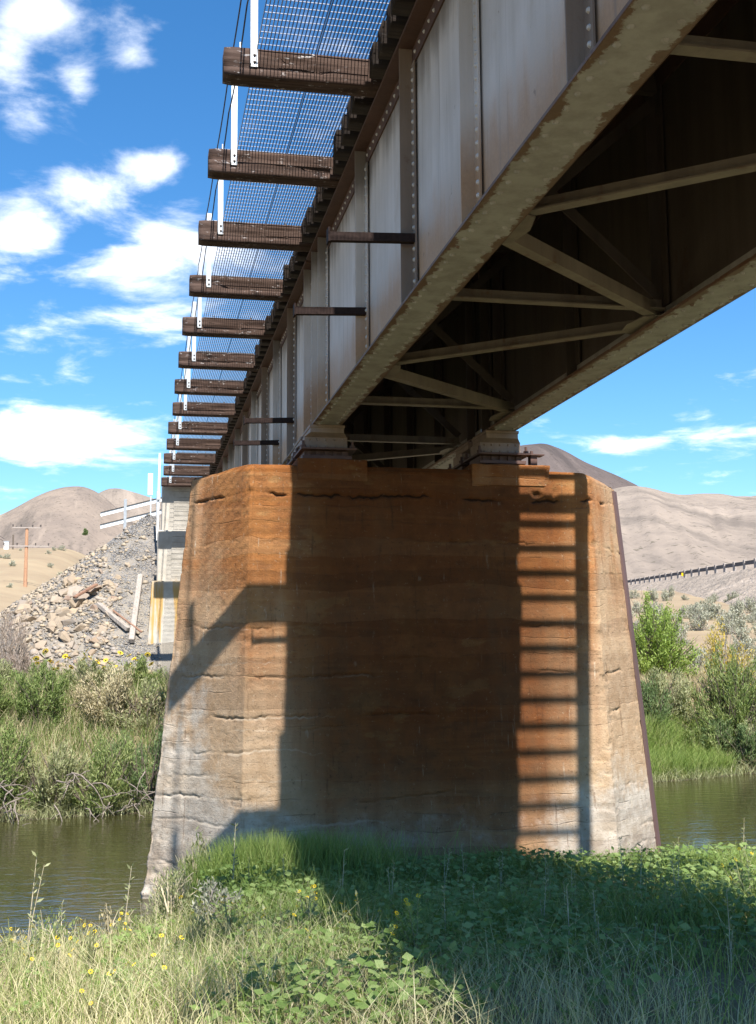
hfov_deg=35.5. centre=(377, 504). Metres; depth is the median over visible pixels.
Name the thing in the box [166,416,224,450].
walkway tie
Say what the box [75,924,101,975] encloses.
yellow wildflower
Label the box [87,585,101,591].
riprap rock
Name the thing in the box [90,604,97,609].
riprap rock
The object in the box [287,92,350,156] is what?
grating panel
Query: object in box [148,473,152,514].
marker post
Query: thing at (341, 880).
weed
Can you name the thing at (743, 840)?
weed
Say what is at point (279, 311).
bridge tie
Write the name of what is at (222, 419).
grating panel
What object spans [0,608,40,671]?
dry thicket
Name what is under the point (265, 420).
outrigger bar
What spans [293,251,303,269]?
bridge tie
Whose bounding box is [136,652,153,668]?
wild sunflower
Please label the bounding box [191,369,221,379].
grating panel
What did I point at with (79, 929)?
yellow wildflower
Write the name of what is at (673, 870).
dry stalk
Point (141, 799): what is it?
dead branch
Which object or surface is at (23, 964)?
yellow wildflower
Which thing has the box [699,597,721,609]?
sagebrush
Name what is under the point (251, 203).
grating panel
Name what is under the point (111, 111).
sky
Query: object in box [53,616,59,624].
riprap rock
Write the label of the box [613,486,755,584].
hill
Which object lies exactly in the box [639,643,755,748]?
plain dry grass
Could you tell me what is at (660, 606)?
sagebrush
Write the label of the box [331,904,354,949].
yellow wildflower
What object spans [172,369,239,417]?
walkway tie
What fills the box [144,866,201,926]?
riverside weed
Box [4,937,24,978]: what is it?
yellow wildflower
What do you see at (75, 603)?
riprap rock
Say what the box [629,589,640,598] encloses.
sagebrush
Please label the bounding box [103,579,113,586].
riprap rock
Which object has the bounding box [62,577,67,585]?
riprap rock
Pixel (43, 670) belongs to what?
riverside bush
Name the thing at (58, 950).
dry stalk
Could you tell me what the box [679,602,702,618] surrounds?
sagebrush
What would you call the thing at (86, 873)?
river water
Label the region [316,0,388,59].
grating panel
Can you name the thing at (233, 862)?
weed
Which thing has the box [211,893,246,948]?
yellow wildflower
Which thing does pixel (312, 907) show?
yellow wildflower
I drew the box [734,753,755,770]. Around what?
reed clump
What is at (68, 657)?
wild sunflower
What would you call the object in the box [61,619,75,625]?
riprap rock
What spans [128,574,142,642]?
discarded timber
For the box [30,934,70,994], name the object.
yellow wildflower
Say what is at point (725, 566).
road guardrail
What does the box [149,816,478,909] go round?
tall grass
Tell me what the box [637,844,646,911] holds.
dry stalk
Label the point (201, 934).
yellow wildflower
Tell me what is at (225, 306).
grating panel
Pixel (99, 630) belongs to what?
riprap rock
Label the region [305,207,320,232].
bridge tie
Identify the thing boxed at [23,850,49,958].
weed
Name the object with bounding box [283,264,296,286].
bridge tie
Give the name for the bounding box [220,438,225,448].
bridge tie
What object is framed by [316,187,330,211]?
bridge tie
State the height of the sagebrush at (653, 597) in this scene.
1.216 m
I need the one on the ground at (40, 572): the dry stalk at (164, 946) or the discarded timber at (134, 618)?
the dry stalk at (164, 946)
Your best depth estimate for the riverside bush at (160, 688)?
23.45 m
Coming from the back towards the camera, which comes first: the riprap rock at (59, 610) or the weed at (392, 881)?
the riprap rock at (59, 610)
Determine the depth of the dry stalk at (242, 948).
6.80 m
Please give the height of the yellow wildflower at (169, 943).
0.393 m
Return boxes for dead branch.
[0,776,36,823]
[0,780,32,825]
[53,772,115,820]
[65,770,134,821]
[91,771,144,816]
[115,767,158,813]
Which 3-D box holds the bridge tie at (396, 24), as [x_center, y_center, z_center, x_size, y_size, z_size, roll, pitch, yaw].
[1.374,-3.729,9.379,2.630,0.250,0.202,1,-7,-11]
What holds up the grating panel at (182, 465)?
on the walkway tie at (173, 470)
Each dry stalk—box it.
[26,919,38,977]
[55,928,60,972]
[152,891,160,938]
[158,916,169,981]
[233,924,241,962]
[238,924,251,986]
[441,885,448,935]
[442,846,451,889]
[461,843,467,873]
[498,851,503,885]
[539,877,548,930]
[543,851,550,896]
[563,883,571,933]
[569,866,577,905]
[592,890,597,935]
[595,914,600,964]
[617,837,624,883]
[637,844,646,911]
[650,924,657,972]
[670,849,681,913]
[723,887,735,974]
[744,854,751,894]
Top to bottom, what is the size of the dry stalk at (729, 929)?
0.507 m
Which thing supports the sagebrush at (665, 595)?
on the ground at (40, 572)
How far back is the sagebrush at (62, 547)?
155.17 m
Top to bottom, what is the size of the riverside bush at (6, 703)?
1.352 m
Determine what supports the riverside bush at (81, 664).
on the ground at (40, 572)
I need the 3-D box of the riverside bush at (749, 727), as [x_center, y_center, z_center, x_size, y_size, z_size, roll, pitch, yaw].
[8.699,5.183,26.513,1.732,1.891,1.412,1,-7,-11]
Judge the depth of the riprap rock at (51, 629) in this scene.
31.42 m
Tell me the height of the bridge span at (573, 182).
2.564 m
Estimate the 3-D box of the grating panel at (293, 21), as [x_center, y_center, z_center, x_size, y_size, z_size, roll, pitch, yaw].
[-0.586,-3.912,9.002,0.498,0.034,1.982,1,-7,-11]
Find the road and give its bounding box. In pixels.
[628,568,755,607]
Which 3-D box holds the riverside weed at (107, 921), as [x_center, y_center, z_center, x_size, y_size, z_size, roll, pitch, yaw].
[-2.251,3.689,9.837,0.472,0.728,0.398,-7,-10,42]
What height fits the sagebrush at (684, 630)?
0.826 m
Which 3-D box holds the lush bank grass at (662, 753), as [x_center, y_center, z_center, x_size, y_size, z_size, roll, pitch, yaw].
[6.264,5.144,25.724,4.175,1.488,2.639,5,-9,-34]
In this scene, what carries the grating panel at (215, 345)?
on the walkway tie at (199, 325)
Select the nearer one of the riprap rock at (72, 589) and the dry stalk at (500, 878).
the dry stalk at (500, 878)
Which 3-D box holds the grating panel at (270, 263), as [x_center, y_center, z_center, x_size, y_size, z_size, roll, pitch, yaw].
[-1.306,-3.148,14.929,0.446,0.034,1.982,1,-7,-11]
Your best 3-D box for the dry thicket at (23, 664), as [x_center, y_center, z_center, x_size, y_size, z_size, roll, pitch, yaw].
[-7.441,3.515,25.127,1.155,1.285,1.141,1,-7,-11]
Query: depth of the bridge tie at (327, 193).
12.30 m
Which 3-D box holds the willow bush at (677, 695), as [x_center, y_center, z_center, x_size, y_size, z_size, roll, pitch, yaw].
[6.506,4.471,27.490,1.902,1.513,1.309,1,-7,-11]
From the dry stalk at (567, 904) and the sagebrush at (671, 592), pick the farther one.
the sagebrush at (671, 592)
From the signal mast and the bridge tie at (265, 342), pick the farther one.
the signal mast
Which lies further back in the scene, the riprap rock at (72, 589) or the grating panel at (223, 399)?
the riprap rock at (72, 589)
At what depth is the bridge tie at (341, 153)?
11.30 m
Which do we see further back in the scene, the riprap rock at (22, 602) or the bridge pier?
the riprap rock at (22, 602)
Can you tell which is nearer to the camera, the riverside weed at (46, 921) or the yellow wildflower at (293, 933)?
the yellow wildflower at (293, 933)
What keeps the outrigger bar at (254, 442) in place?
attached to the bridge span at (410, 437)
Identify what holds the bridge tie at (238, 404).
on the bridge span at (410, 437)
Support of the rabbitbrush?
on the ground at (40, 572)
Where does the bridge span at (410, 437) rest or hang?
on the bridge pier
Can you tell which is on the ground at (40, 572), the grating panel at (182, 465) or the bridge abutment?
the bridge abutment
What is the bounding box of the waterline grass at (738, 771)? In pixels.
[0,757,755,821]
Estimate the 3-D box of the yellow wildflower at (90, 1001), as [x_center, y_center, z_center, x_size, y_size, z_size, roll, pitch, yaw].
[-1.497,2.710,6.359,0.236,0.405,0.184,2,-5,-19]
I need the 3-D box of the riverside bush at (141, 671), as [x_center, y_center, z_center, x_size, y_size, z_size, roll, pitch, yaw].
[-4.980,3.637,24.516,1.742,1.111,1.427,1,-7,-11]
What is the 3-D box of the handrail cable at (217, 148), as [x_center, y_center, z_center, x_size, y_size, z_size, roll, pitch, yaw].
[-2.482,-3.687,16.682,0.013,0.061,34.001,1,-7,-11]
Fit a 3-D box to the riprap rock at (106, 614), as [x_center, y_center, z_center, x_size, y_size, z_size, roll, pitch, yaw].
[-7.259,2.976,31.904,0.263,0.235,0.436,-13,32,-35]
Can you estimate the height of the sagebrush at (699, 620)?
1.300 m
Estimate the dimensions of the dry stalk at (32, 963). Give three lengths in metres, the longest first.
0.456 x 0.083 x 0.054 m
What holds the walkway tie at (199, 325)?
on the bridge span at (410, 437)
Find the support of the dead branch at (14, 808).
in the river water
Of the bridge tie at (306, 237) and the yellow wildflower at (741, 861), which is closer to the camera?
the yellow wildflower at (741, 861)
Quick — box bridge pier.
[140,458,661,899]
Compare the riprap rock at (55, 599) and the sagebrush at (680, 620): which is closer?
the riprap rock at (55, 599)
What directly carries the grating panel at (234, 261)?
on the walkway tie at (220, 232)
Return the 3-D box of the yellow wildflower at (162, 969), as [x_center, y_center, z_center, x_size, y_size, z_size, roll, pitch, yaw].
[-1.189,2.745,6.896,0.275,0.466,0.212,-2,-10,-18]
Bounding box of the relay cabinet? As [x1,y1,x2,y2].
[3,541,9,548]
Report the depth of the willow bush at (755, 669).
27.92 m
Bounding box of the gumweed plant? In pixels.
[389,893,422,972]
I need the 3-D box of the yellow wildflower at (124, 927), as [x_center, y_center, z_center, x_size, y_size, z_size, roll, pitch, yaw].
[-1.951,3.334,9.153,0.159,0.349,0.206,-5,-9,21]
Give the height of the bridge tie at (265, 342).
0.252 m
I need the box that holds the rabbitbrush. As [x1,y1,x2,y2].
[698,615,755,692]
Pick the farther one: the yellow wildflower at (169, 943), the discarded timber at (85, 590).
the discarded timber at (85, 590)
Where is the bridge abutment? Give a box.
[148,486,190,643]
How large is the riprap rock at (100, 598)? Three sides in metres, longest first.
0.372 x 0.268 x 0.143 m
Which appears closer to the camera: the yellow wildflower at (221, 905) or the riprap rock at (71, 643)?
the yellow wildflower at (221, 905)
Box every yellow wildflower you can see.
[0,917,18,965]
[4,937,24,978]
[17,942,35,982]
[20,917,51,969]
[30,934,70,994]
[68,923,97,967]
[71,918,95,967]
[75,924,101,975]
[78,969,122,1022]
[108,961,137,1022]
[109,912,129,945]
[110,911,138,951]
[149,931,196,1004]
[157,940,190,998]
[167,890,209,952]
[193,906,216,956]
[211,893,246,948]
[214,898,234,929]
[247,904,291,967]
[281,909,312,960]
[295,884,319,937]
[295,891,326,931]
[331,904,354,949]
[343,891,380,934]
[636,850,659,889]
[652,876,684,926]
[720,858,749,916]
[730,847,755,874]
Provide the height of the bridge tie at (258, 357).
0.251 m
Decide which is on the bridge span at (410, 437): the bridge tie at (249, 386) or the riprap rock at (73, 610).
the bridge tie at (249, 386)
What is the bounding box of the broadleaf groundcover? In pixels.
[0,842,755,1023]
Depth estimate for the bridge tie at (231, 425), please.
24.58 m
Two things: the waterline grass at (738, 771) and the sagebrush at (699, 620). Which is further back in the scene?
the sagebrush at (699, 620)
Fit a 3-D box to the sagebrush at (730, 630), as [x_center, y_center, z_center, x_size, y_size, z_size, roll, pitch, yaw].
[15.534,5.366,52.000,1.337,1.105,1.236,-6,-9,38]
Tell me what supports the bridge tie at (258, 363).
on the bridge span at (410, 437)
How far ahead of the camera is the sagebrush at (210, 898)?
9.20 m
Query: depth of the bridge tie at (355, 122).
10.68 m
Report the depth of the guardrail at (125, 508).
40.44 m
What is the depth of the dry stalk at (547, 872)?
9.89 m
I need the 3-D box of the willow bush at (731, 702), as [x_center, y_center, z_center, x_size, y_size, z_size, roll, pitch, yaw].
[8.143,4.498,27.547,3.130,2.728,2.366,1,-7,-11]
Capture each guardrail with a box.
[100,491,161,528]
[628,558,755,584]
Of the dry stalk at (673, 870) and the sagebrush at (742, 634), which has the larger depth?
the sagebrush at (742, 634)
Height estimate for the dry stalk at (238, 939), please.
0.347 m
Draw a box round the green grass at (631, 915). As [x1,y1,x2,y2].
[0,837,755,1023]
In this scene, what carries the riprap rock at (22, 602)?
on the ground at (40, 572)
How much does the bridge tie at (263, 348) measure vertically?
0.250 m
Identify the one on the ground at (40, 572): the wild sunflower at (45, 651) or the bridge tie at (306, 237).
the wild sunflower at (45, 651)
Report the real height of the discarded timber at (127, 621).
0.638 m
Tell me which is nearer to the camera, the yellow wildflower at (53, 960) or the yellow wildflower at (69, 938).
the yellow wildflower at (53, 960)
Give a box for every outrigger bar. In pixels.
[233,438,278,446]
[243,415,293,424]
[293,303,365,317]
[326,226,414,244]
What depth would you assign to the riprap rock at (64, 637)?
30.92 m
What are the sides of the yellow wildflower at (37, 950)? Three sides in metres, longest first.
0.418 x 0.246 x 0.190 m
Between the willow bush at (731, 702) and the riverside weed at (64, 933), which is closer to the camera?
the riverside weed at (64, 933)
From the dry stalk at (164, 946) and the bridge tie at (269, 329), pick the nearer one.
the dry stalk at (164, 946)
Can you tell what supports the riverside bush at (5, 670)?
on the ground at (40, 572)
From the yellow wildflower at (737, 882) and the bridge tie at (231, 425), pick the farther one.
the bridge tie at (231, 425)
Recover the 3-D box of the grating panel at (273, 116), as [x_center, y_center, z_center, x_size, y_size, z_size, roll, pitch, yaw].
[-0.983,-3.661,10.946,0.498,0.034,1.982,1,-7,-11]
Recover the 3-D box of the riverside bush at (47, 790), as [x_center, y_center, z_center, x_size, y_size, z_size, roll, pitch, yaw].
[-5.317,4.616,19.775,1.683,1.366,1.349,0,-7,0]
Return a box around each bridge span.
[215,260,481,473]
[293,0,755,464]
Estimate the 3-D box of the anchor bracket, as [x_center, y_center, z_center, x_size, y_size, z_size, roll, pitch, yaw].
[1.834,-0.530,13.870,0.200,0.184,0.160,1,-7,-11]
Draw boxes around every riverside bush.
[0,658,15,685]
[0,674,29,717]
[0,715,44,813]
[2,657,73,691]
[11,738,106,812]
[12,664,83,729]
[54,724,138,814]
[64,663,163,727]
[66,656,121,698]
[93,675,166,735]
[103,718,163,807]
[113,654,166,694]
[147,707,164,779]
[149,669,168,705]
[641,671,674,726]
[680,711,734,750]
[724,721,755,770]
[733,704,755,761]
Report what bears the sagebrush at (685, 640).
on the ground at (40, 572)
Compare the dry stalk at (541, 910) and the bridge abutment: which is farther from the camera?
the bridge abutment
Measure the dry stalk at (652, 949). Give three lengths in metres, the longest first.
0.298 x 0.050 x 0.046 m
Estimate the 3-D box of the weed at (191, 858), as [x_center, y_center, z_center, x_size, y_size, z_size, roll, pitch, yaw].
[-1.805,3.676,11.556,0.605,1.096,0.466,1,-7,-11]
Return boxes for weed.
[0,934,17,963]
[12,929,45,963]
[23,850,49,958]
[28,906,79,958]
[35,913,83,960]
[57,900,65,931]
[68,919,97,948]
[88,902,134,948]
[114,863,133,928]
[116,908,142,933]
[140,884,173,930]
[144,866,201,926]
[152,864,197,917]
[164,826,211,899]
[229,823,238,888]
[337,848,348,903]
[386,859,395,908]
[741,818,746,854]
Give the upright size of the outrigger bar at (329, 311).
0.110 m
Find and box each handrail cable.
[171,0,241,437]
[171,0,248,452]
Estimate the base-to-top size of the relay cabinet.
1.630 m
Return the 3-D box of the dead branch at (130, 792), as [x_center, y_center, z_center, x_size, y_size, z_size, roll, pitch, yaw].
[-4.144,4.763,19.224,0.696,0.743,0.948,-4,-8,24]
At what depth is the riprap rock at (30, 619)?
32.22 m
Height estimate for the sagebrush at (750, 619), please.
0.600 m
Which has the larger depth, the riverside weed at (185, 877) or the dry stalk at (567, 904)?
the riverside weed at (185, 877)
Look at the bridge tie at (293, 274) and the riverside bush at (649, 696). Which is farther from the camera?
the riverside bush at (649, 696)
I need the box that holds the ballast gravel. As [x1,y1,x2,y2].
[0,515,160,669]
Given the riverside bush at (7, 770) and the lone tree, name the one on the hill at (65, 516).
the lone tree
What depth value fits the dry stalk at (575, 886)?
8.54 m
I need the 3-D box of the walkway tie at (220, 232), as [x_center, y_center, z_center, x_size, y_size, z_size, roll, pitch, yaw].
[-0.203,-3.555,14.139,3.840,1.101,0.263,1,-7,-11]
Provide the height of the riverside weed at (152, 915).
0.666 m
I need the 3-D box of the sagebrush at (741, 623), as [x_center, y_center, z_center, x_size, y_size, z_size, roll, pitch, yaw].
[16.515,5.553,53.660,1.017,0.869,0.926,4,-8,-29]
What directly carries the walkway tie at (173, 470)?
on the bridge span at (410, 437)
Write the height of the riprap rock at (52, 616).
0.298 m
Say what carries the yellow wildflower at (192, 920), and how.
on the ground at (40, 572)
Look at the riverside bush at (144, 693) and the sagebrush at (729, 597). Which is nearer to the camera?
the riverside bush at (144, 693)
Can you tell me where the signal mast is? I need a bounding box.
[156,453,160,539]
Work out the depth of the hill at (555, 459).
940.52 m
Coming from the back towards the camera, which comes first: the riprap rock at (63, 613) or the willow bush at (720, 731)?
the riprap rock at (63, 613)
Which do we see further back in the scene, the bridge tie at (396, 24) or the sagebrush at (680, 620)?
the sagebrush at (680, 620)
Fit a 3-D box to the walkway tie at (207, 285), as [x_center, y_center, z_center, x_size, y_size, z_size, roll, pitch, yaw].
[-0.617,-3.290,16.072,3.840,1.101,0.263,1,-7,-11]
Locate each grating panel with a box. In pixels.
[174,464,193,465]
[177,450,197,453]
[180,435,202,438]
[183,416,207,421]
[187,395,213,402]
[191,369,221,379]
[197,337,230,352]
[197,451,214,453]
[202,435,221,439]
[204,298,242,318]
[207,417,227,422]
[212,247,257,277]
[212,396,235,403]
[219,370,246,380]
[223,181,276,223]
[227,338,259,353]
[237,87,304,153]
[238,300,274,319]
[250,249,292,279]
[257,0,331,54]
[266,184,316,225]
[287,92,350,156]
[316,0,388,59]
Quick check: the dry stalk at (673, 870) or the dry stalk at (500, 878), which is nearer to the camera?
the dry stalk at (673, 870)
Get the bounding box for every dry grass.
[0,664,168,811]
[0,848,755,1023]
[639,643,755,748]
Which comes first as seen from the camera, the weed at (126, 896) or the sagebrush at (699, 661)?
the weed at (126, 896)
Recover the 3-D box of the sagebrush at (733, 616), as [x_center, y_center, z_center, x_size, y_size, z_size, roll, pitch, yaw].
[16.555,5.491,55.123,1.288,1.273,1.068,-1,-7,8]
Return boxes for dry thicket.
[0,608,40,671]
[7,640,53,678]
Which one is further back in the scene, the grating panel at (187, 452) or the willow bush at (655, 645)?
the willow bush at (655, 645)
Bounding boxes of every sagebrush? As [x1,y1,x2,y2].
[57,544,65,550]
[190,877,250,926]
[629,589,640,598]
[631,600,643,612]
[645,588,658,600]
[651,600,664,610]
[661,589,672,600]
[662,585,674,597]
[675,604,687,615]
[675,615,686,623]
[676,633,690,644]
[678,622,689,634]
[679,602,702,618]
[683,607,714,630]
[687,647,707,666]
[688,603,717,619]
[688,650,709,670]
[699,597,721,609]
[704,601,726,618]
[716,614,745,634]
[721,609,745,629]
[723,591,736,601]
[729,597,748,619]
[730,637,755,658]
[732,617,752,630]
[732,627,755,646]
[743,596,755,612]
[746,614,755,622]
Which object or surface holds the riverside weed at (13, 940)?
on the ground at (40, 572)
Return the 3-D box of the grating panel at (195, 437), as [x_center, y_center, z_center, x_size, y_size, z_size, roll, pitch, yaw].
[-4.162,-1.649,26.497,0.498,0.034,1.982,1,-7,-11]
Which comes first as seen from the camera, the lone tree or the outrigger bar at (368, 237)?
the outrigger bar at (368, 237)
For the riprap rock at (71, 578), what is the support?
on the ground at (40, 572)
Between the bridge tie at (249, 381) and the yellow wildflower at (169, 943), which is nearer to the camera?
the yellow wildflower at (169, 943)
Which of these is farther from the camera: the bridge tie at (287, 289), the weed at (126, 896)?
the bridge tie at (287, 289)
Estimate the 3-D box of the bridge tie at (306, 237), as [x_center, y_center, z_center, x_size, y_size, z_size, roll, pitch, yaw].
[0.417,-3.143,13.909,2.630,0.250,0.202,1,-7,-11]
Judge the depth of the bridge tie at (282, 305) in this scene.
16.19 m
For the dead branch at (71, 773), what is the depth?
19.08 m
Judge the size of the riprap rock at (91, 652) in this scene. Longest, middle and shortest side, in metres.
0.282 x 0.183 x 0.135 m
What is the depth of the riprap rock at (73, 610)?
32.19 m
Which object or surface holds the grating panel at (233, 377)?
on the walkway tie at (187, 386)
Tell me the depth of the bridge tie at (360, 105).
10.34 m
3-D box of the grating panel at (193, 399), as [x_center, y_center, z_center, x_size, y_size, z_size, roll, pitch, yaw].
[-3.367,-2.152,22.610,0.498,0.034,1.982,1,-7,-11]
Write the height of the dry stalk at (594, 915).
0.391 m
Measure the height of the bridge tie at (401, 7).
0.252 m
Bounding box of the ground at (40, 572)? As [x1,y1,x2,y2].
[0,516,755,1023]
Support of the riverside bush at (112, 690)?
on the ground at (40, 572)
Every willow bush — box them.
[630,587,707,680]
[640,666,696,723]
[671,639,755,750]
[700,715,736,760]
[745,640,755,718]
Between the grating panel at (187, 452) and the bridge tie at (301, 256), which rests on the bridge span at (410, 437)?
the bridge tie at (301, 256)
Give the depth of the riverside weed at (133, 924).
10.06 m
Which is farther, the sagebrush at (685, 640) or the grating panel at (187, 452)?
the sagebrush at (685, 640)
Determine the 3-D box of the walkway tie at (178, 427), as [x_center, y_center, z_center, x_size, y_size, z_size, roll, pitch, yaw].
[-2.627,-2.039,25.797,3.840,1.101,0.263,1,-7,-11]
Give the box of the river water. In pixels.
[0,774,755,961]
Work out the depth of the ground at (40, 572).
26.74 m
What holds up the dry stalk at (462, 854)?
on the ground at (40, 572)
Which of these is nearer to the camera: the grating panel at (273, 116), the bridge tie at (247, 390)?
the grating panel at (273, 116)
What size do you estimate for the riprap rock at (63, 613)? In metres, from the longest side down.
0.617 x 0.369 x 0.292 m
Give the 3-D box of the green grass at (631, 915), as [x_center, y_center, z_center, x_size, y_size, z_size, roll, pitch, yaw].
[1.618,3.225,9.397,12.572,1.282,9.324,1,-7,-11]
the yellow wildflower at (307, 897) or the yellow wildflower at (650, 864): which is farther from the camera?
the yellow wildflower at (650, 864)
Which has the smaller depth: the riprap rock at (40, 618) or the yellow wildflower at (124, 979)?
the yellow wildflower at (124, 979)
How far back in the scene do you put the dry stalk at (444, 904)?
7.52 m
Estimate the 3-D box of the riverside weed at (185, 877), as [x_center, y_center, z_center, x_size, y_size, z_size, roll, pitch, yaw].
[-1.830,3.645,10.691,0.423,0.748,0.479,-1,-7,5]
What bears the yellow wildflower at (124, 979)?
on the ground at (40, 572)
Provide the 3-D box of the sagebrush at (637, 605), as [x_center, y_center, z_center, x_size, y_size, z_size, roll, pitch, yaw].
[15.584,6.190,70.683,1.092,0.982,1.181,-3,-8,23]
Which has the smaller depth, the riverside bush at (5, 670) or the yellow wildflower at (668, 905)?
the yellow wildflower at (668, 905)
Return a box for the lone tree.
[82,528,87,535]
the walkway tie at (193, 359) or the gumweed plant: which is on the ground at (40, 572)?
the gumweed plant
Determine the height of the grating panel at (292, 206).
0.034 m
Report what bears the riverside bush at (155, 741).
on the ground at (40, 572)
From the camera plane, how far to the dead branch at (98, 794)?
19.23 m
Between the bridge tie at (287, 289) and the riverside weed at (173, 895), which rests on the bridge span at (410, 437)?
the bridge tie at (287, 289)
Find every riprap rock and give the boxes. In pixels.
[15,604,30,614]
[16,600,27,608]
[21,616,36,622]
[34,640,46,649]
[35,616,45,621]
[39,646,51,657]
[45,620,56,627]
[46,626,54,632]
[47,613,56,619]
[50,595,62,603]
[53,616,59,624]
[55,607,68,613]
[56,609,71,616]
[56,616,70,628]
[58,588,68,595]
[58,631,70,642]
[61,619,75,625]
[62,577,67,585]
[67,574,75,585]
[67,585,84,596]
[67,640,74,647]
[69,598,84,607]
[69,608,77,613]
[73,624,84,631]
[78,593,88,598]
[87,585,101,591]
[88,649,95,655]
[89,637,98,643]
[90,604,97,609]
[96,596,105,600]
[96,627,106,633]
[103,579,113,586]
[104,608,114,618]
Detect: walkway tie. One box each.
[161,450,194,486]
[163,434,209,475]
[164,419,218,464]
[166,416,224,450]
[168,394,231,435]
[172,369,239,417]
[174,336,248,396]
[178,301,259,371]
[182,262,273,339]
[189,213,290,301]
[198,148,312,251]
[208,86,341,187]
[222,0,381,97]
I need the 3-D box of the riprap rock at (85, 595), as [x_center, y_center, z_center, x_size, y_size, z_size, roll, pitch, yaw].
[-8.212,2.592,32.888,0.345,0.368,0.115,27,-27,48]
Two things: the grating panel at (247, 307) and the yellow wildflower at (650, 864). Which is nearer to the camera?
the yellow wildflower at (650, 864)
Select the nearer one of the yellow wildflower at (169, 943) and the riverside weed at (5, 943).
the yellow wildflower at (169, 943)
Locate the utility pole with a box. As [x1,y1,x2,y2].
[3,524,48,586]
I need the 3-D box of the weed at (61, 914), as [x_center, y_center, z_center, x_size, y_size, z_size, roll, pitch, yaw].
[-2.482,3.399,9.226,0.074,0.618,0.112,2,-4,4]
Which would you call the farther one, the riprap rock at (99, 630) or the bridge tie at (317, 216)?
the riprap rock at (99, 630)
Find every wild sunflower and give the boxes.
[33,648,48,668]
[56,654,67,675]
[61,656,74,680]
[117,651,136,670]
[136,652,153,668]
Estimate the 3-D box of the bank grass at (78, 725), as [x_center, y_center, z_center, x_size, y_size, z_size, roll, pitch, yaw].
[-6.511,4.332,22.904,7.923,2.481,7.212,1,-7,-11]
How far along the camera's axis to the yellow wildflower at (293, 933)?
7.15 m
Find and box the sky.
[0,0,755,514]
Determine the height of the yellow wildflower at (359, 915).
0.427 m
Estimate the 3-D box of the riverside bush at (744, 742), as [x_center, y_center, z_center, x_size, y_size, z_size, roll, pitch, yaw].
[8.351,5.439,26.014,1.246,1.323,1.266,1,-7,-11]
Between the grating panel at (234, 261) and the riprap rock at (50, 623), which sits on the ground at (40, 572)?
the riprap rock at (50, 623)
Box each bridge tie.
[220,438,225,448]
[228,418,235,426]
[235,398,241,410]
[236,397,243,407]
[244,378,249,392]
[246,371,253,383]
[246,375,252,388]
[248,371,255,379]
[255,345,263,360]
[255,361,261,365]
[259,341,266,355]
[260,339,268,350]
[261,339,270,345]
[265,315,275,333]
[271,309,278,327]
[273,302,281,321]
[275,301,283,315]
[278,301,286,308]
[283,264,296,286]
[283,286,293,293]
[289,256,300,278]
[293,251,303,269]
[296,251,308,261]
[301,218,316,242]
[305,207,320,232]
[312,196,325,222]
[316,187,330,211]
[322,187,335,199]
[333,129,352,160]
[333,160,346,174]
[341,114,359,146]
[347,98,366,131]
[351,96,373,115]
[369,42,389,79]
[378,20,398,59]
[386,0,408,38]
[391,0,415,16]
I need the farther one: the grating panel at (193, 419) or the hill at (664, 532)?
the hill at (664, 532)
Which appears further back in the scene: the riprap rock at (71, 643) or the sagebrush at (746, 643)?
the sagebrush at (746, 643)
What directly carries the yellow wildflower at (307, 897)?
on the ground at (40, 572)
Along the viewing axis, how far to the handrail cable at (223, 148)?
12.12 m
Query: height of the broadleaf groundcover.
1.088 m
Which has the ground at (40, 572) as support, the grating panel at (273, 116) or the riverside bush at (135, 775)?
the riverside bush at (135, 775)
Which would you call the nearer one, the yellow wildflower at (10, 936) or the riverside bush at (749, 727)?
the yellow wildflower at (10, 936)
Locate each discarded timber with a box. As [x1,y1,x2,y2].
[73,583,97,597]
[96,602,129,630]
[113,610,141,632]
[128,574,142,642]
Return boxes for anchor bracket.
[528,451,543,464]
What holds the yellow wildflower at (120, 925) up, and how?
on the ground at (40, 572)
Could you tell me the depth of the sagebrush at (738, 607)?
63.06 m
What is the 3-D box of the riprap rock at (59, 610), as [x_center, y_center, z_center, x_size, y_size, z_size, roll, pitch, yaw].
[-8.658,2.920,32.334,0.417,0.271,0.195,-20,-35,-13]
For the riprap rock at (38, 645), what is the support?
on the ground at (40, 572)
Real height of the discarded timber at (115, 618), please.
0.806 m
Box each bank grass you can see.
[0,664,169,811]
[644,706,742,779]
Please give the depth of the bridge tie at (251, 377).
20.37 m
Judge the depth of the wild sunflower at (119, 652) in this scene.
25.48 m
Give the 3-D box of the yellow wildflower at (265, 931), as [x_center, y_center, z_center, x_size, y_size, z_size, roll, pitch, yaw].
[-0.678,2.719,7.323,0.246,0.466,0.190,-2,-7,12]
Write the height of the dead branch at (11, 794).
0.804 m
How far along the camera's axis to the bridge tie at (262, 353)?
18.81 m
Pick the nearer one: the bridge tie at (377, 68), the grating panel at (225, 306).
the bridge tie at (377, 68)
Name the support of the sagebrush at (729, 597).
on the ground at (40, 572)
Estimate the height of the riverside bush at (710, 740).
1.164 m
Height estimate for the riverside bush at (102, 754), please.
1.667 m
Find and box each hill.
[0,486,132,555]
[99,488,160,522]
[520,443,636,488]
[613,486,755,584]
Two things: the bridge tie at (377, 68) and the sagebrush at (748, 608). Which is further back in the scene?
the sagebrush at (748, 608)

